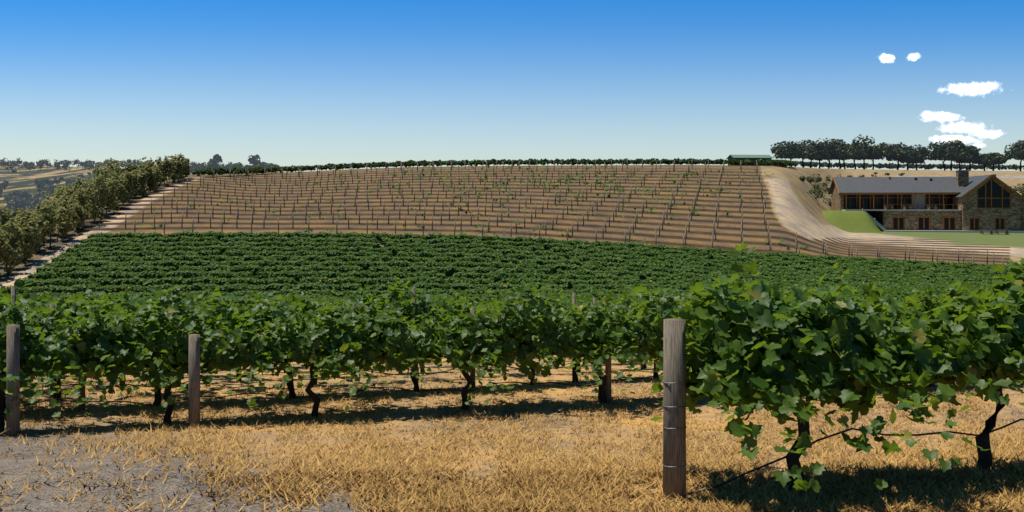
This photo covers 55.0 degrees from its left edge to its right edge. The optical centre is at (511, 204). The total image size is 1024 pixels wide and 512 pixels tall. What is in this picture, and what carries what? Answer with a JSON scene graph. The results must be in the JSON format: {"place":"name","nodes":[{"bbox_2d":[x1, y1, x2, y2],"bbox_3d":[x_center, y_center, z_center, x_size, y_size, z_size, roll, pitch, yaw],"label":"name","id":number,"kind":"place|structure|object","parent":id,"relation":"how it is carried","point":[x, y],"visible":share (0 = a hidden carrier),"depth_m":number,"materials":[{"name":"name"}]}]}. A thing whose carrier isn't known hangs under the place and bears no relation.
{"place":"outdoors","nodes":[
{"label":"outdoors","id":0,"kind":"place"},
{"bbox_2d":[0,165,1023,511],"bbox_3d":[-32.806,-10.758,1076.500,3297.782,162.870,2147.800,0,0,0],"label":"ground","id":1,"kind":"structure","parent":0,"point":[792,205],"depth_m":115.02,"materials":[{"name":"brown soil"}]},
{"bbox_2d":[0,153,189,272],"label":"row of trees","id":2,"kind":"object","parent":1,"relation":"on","point":[65,205],"visible":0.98,"depth_m":117.86,"materials":[{"name":"green plant"}]},
{"bbox_2d":[6,286,934,500],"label":"vineyard posts","id":3,"kind":"object","parent":1,"relation":"on","point":[674,390],"visible":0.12,"depth_m":8.27,"materials":[{"name":"brown wood"}]},
{"bbox_2d":[3,361,1023,494],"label":"vineyard drip lines","id":4,"kind":"object","parent":3,"relation":"attached to","point":[784,457],"visible":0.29,"depth_m":15.41,"materials":[{"name":"black plastic"}]},
{"bbox_2d":[662,380,686,466],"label":"vineyard wire ties","id":5,"kind":"object","parent":3,"relation":"attached to","point":[674,428],"visible":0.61,"depth_m":8.22,"materials":[{"name":"grey metal"}]},
{"bbox_2d":[192,158,796,175],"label":"hedgerow","id":6,"kind":"object","parent":1,"relation":"on","point":[396,164],"visible":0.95,"depth_m":216.56,"materials":[{"name":"green plant"}]},
{"bbox_2d":[0,352,1006,490],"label":"grapevine trunks","id":7,"kind":"object","parent":1,"relation":"on","point":[982,441],"visible":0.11,"depth_m":15.47,"materials":[{"name":"brown plant"}]},
{"bbox_2d":[0,242,1023,492],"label":"vine leaves","id":8,"kind":"object","parent":7,"relation":"attached to","point":[756,342],"visible":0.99,"depth_m":14.31,"materials":[{"name":"green plant"}]},
{"bbox_2d":[0,368,1023,511],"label":"dry grass tufts","id":9,"kind":"object","parent":1,"relation":"on","point":[455,497],"visible":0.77,"depth_m":9.50,"materials":[{"name":"yellow plant"}]},
{"bbox_2d":[3,158,1022,274],"bbox_3d":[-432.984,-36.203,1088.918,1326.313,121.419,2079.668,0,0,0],"label":"tree trunks","id":10,"kind":"object","parent":1,"relation":"on","point":[985,165],"visible":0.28,"depth_m":424.21,"materials":[{"name":"brown plant"}]},
{"bbox_2d":[0,154,280,226],"bbox_3d":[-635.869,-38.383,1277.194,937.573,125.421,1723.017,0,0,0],"label":"trees","id":11,"kind":"object","parent":10,"relation":"on","point":[23,199],"visible":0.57,"depth_m":1071.09,"materials":[{"name":"green plant"}]},
{"bbox_2d":[6,231,1023,318],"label":"vine hedge","id":12,"kind":"object","parent":1,"relation":"on","point":[296,281],"visible":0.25,"depth_m":89.30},
{"bbox_2d":[17,235,910,295],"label":"posts","id":13,"kind":"object","parent":12,"relation":"attached to","point":[147,284],"visible":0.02,"depth_m":89.14,"materials":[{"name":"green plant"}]},
{"bbox_2d":[0,280,1021,385],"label":"vine leaves","id":14,"kind":"object","parent":12,"relation":"attached to","point":[30,303],"visible":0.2,"depth_m":28.51,"materials":[{"name":"green plant"}]},
{"bbox_2d":[125,160,1002,264],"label":"trellis posts","id":15,"kind":"object","parent":1,"relation":"on","point":[663,219],"visible":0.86,"depth_m":134.90,"materials":[{"name":"brown wood"}]},
{"bbox_2d":[133,164,1012,264],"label":"young vines","id":16,"kind":"object","parent":1,"relation":"on","point":[559,201],"visible":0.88,"depth_m":152.33,"materials":[{"name":"green plant"}]},
{"bbox_2d":[728,156,771,165],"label":"green shed walls","id":17,"kind":"structure","parent":1,"relation":"on","point":[731,157],"depth_m":231.32,"materials":[{"name":"green metal"}]},
{"bbox_2d":[726,155,772,158],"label":"shed roof","id":18,"kind":"structure","parent":17,"relation":"on","point":[751,156],"depth_m":232.17,"materials":[{"name":"green metal"}]},
{"bbox_2d":[770,134,1023,169],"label":"pine foliage","id":19,"kind":"object","parent":1,"relation":"on","point":[956,151],"visible":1,"depth_m":420.79,"materials":[{"name":"green plant"}]},
{"bbox_2d":[799,172,1023,205],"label":"shrub foliage","id":20,"kind":"object","parent":1,"relation":"on","point":[815,185],"visible":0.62,"depth_m":227.34,"materials":[{"name":"green plant"}]},
{"bbox_2d":[831,171,1023,230],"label":"stone walls","id":21,"kind":"structure","parent":1,"relation":"on","point":[1013,215],"depth_m":180.52,"materials":[{"name":"stone"}]},
{"bbox_2d":[828,175,1022,197],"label":"building roof","id":22,"kind":"structure","parent":21,"relation":"on","point":[893,185],"depth_m":186.95,"materials":[{"name":"grey metal"}]},
{"bbox_2d":[833,175,1022,229],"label":"timber frames","id":23,"kind":"structure","parent":21,"relation":"attached to","point":[904,204],"depth_m":182.34,"materials":[{"name":"brown wood"}]},
{"bbox_2d":[844,180,1009,229],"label":"window glass","id":24,"kind":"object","parent":23,"relation":"in","point":[996,193],"depth_m":182.33,"materials":[{"name":"black glass"}]},
{"bbox_2d":[842,170,1023,232],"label":"building terrace and paths","id":25,"kind":"structure","parent":1,"relation":"on","point":[878,224],"depth_m":180.44,"materials":[{"name":"beige concrete"}]},
{"bbox_2d":[884,205,936,209],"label":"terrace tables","id":26,"kind":"object","parent":25,"relation":"on","point":[904,207],"visible":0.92,"depth_m":183.22,"materials":[{"name":"brown wood"}]},
{"bbox_2d":[979,230,1008,234],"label":"picnic tables","id":27,"kind":"object","parent":1,"relation":"on","point":[996,231],"visible":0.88,"depth_m":173.20,"materials":[{"name":"brown wood"}]},
{"bbox_2d":[0,0,1023,171],"label":"sky","id":28,"kind":"structure","parent":0,"point":[283,82],"materials":[{"name":"blue"}]},
{"bbox_2d":[822,210,881,232],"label":"lawn bank","id":29,"kind":"structure","parent":0,"point":[855,221],"depth_m":178.37,"materials":[{"name":"green plant"}]},
{"bbox_2d":[912,194,924,209],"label":"building rendered panels","id":30,"kind":"object","parent":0,"point":[920,198],"visible":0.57,"depth_m":186.78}
]}

